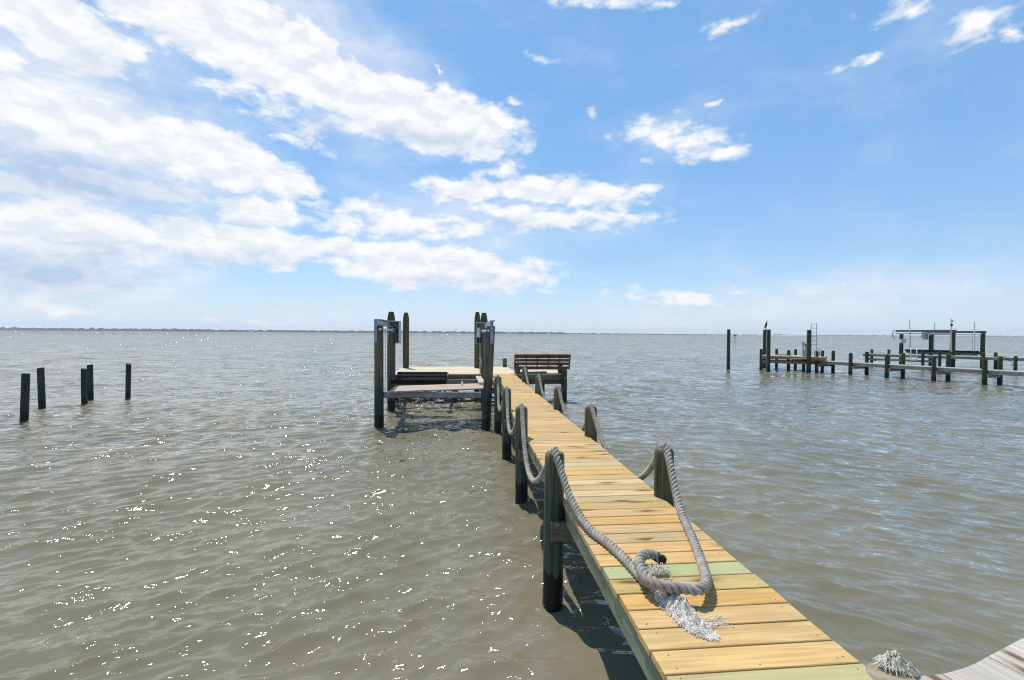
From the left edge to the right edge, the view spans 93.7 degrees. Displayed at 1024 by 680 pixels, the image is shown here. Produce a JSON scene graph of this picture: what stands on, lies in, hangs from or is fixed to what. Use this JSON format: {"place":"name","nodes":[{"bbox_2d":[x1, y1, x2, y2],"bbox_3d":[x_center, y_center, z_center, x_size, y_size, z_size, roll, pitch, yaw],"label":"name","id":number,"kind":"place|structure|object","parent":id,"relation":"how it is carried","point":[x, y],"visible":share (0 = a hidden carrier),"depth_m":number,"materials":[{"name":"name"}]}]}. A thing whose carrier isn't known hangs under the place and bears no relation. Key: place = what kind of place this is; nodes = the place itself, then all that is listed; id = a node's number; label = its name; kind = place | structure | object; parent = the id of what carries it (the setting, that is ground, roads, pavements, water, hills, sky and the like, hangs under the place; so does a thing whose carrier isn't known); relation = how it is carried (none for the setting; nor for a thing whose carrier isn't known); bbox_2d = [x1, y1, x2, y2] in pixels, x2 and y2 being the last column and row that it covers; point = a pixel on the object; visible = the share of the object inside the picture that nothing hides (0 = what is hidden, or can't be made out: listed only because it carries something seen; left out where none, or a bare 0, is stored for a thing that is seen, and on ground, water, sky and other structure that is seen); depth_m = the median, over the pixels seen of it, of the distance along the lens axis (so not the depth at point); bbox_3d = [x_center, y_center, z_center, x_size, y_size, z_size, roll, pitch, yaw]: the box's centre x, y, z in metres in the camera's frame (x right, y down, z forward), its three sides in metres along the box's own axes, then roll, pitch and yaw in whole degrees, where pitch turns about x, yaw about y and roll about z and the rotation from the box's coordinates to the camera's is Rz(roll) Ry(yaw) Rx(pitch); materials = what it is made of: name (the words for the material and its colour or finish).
{"place":"outdoors","nodes":[
{"label":"outdoors","id":0,"kind":"place"},
{"bbox_2d":[0,330,1023,679],"bbox_3d":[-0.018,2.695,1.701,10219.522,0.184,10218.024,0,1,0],"label":"water","id":1,"kind":"structure","parent":0,"point":[236,506],"depth_m":7.70,"materials":[{"name":"grey liquid"}]},
{"bbox_2d":[19,373,29,420],"bbox_3d":[-14.650,2.205,14.419,0.300,2.428,0.208,0,1,0],"label":"old pile","id":2,"kind":"object","parent":1,"relation":"in","point":[25,397],"visible":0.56,"depth_m":14.34,"materials":[{"name":"brown wood"}]},
{"bbox_2d":[37,367,45,408],"bbox_3d":[-16.463,2.165,16.815,0.280,2.417,0.206,0,1,0],"label":"old pile","id":3,"kind":"object","parent":1,"relation":"in","point":[41,392],"visible":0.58,"depth_m":16.74,"materials":[{"name":"brown wood"}]},
{"bbox_2d":[81,368,87,403],"bbox_3d":[-15.735,2.203,17.673,0.214,2.327,0.198,0,1,0],"label":"old pile","id":4,"kind":"object","parent":1,"relation":"in","point":[84,386],"visible":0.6,"depth_m":17.60,"materials":[{"name":"brown wood"}]},
{"bbox_2d":[87,364,93,399],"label":"old pile","id":5,"kind":"object","parent":1,"relation":"in","point":[90,383],"visible":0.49,"depth_m":18.84,"materials":[{"name":"brown wood"}]},
{"bbox_2d":[125,363,130,397],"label":"old pile","id":6,"kind":"object","parent":1,"relation":"in","point":[128,382],"visible":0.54,"depth_m":19.28,"materials":[{"name":"brown wood"}]},
{"bbox_2d":[387,312,394,365],"bbox_3d":[-4.667,1.171,18.516,0.307,4.518,0.307,0,1,0],"label":"mooring pile","id":7,"kind":"object","parent":1,"relation":"in","point":[391,316],"visible":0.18,"depth_m":18.41,"materials":[{"name":"brown wood"}]},
{"bbox_2d":[403,312,408,367],"bbox_3d":[-4.945,1.048,22.354,0.298,4.652,0.296,0,1,0],"label":"mooring pile","id":8,"kind":"object","parent":1,"relation":"in","point":[405,340],"visible":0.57,"depth_m":22.22,"materials":[{"name":"brown wood"}]},
{"bbox_2d":[374,319,495,429],"bbox_3d":[-2.548,1.413,16.471,3.499,4.119,6.684,0,1,-6],"label":"lift","id":9,"kind":"object","parent":1,"relation":"in","point":[407,385],"visible":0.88,"depth_m":13.92,"materials":[{"name":"grey wood"}]},
{"bbox_2d":[473,312,479,390],"bbox_3d":[-1.648,1.036,22.664,0.413,4.713,0.277,0,1,0],"label":"mooring pile","id":10,"kind":"object","parent":1,"relation":"in","point":[476,346],"visible":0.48,"depth_m":22.55,"materials":[{"name":"brown wood"}]},
{"bbox_2d":[480,313,487,402],"bbox_3d":[-1.111,1.193,18.814,0.290,4.514,0.284,0,1,0],"label":"mooring pile","id":11,"kind":"object","parent":1,"relation":"in","point":[483,319],"visible":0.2,"depth_m":18.70,"materials":[{"name":"brown wood"}]},
{"bbox_2d":[0,327,1023,336],"bbox_3d":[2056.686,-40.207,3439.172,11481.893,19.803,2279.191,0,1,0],"label":"wooded shore","id":12,"kind":"structure","parent":1,"relation":"on","point":[134,329],"depth_m":2696.36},
{"bbox_2d":[395,358,872,679],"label":"wooden pier","id":13,"kind":"structure","parent":1,"relation":"in","point":[769,633],"depth_m":3.63,"materials":[{"name":"brown wood"}]},
{"bbox_2d":[520,371,546,373],"bbox_3d":[0.876,1.343,19.834,1.236,0.086,0.113,0,1,-18],"label":"seat","id":14,"kind":"object","parent":13,"relation":"on","point":[536,372],"visible":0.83,"depth_m":19.88,"materials":[{"name":"wood"}]},
{"bbox_2d":[513,354,570,373],"bbox_3d":[1.212,0.967,19.760,2.300,0.829,0.745,0,1,-6],"label":"slatted bench","id":15,"kind":"object","parent":13,"relation":"on","point":[560,362],"visible":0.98,"depth_m":19.54,"materials":[{"name":"brown wood"}]},
{"bbox_2d":[514,367,712,595],"bbox_3d":[0.858,1.359,11.299,0.877,0.818,16.846,0,1,-3],"label":"pier rope","id":16,"kind":"object","parent":13,"relation":"hanging from","point":[703,586],"visible":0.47,"depth_m":3.38,"materials":[{"name":"grey fabric"}]},
{"bbox_2d":[497,375,730,642],"bbox_3d":[0.189,1.396,7.876,0.576,0.788,10.770,0,1,-9],"label":"pier rope","id":17,"kind":"object","parent":13,"relation":"hanging from","point":[681,610],"visible":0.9,"depth_m":3.36,"materials":[{"name":"grey fabric"}]},
{"bbox_2d":[726,329,730,368],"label":"lone pile","id":18,"kind":"object","parent":1,"relation":"in","point":[728,350],"visible":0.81,"depth_m":37.65,"materials":[{"name":"brown wood"}]},
{"bbox_2d":[763,330,766,367],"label":"mooring pile","id":19,"kind":"object","parent":1,"relation":"in","point":[764,343],"visible":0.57,"depth_m":39.14,"materials":[{"name":"brown wood"}]},
{"bbox_2d":[766,329,770,371],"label":"mooring pile","id":20,"kind":"object","parent":1,"relation":"in","point":[768,347],"visible":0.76,"depth_m":35.82,"materials":[{"name":"brown wood"}]},
{"bbox_2d":[759,334,826,371],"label":"landing platform","id":21,"kind":"structure","parent":1,"relation":"in","point":[795,356],"depth_m":36.56,"materials":[{"name":"grey wood"}]},
{"bbox_2d":[811,323,816,350],"bbox_3d":[23.346,-0.030,37.123,0.510,2.540,0.042,0,1,0],"label":"tall ladder","id":22,"kind":"object","parent":21,"relation":"on","point":[816,338],"visible":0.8,"depth_m":37.11,"materials":[{"name":"metal"}]},
{"bbox_2d":[813,348,820,355],"bbox_3d":[21.923,0.863,34.670,0.535,0.519,0.427,0,1,0],"label":"white box frame","id":23,"kind":"object","parent":21,"relation":"on","point":[814,353],"visible":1,"depth_m":34.46,"materials":[{"name":"plastic"}]},
{"bbox_2d":[806,330,811,372],"bbox_3d":[21.683,1.318,35.070,0.308,4.120,0.301,0,1,0],"label":"mooring pile","id":24,"kind":"object","parent":1,"relation":"in","point":[808,360],"visible":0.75,"depth_m":34.95,"materials":[{"name":"brown wood"}]},
{"bbox_2d":[865,662,915,679],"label":"pile stump","id":25,"kind":"object","parent":1,"relation":"in","point":[877,673],"visible":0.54,"depth_m":2.32,"materials":[{"name":"beige wood"}]},
{"bbox_2d":[871,650,919,677],"bbox_3d":[1.884,1.573,2.367,0.210,0.086,0.157,0,1,0],"label":"frayed rope tuft","id":26,"kind":"object","parent":25,"relation":"on","point":[896,657],"visible":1,"depth_m":2.34,"materials":[{"name":"white fabric"}]},
{"bbox_2d":[787,350,1023,384],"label":"grey walkway","id":27,"kind":"structure","parent":1,"relation":"in","point":[984,371],"depth_m":29.55,"materials":[{"name":"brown wood"}]},
{"bbox_2d":[892,320,985,367],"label":"lift","id":28,"kind":"object","parent":1,"relation":"in","point":[931,334],"visible":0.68,"depth_m":41.94,"materials":[{"name":"metal"}]},
{"bbox_2d":[950,319,952,351],"bbox_3d":[36.513,-0.398,39.880,0.255,2.749,0.171,1,1,27],"label":"weather vane pole","id":29,"kind":"object","parent":28,"relation":"attached to","point":[951,321],"visible":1,"depth_m":39.85,"materials":[{"name":"grey plastic"}]},
{"bbox_2d":[863,349,1023,370],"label":"grey pier","id":30,"kind":"structure","parent":1,"relation":"in","point":[923,356],"depth_m":39.64,"materials":[{"name":"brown wood"}]},
{"bbox_2d":[910,348,916,360],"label":"dock ladder","id":31,"kind":"object","parent":30,"relation":"attached to","point":[913,357],"visible":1,"depth_m":40.82,"materials":[{"name":"white metal"}]},
{"bbox_2d":[914,638,1023,679],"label":"weathered boardwalk","id":32,"kind":"structure","parent":1,"relation":"in","point":[1006,663],"depth_m":2.38,"materials":[{"name":"grey wood"}]},
{"bbox_2d":[0,0,1023,335],"label":"sky","id":33,"kind":"structure","parent":0,"point":[844,167],"materials":[{"name":"blue"}]},
{"bbox_2d":[802,341,807,357],"bbox_3d":[20.874,0.679,34.264,0.451,1.159,0.120,0,1,0],"label":"stair handrail","id":34,"kind":"object","parent":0,"point":[804,345],"visible":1,"depth_m":34.24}
]}

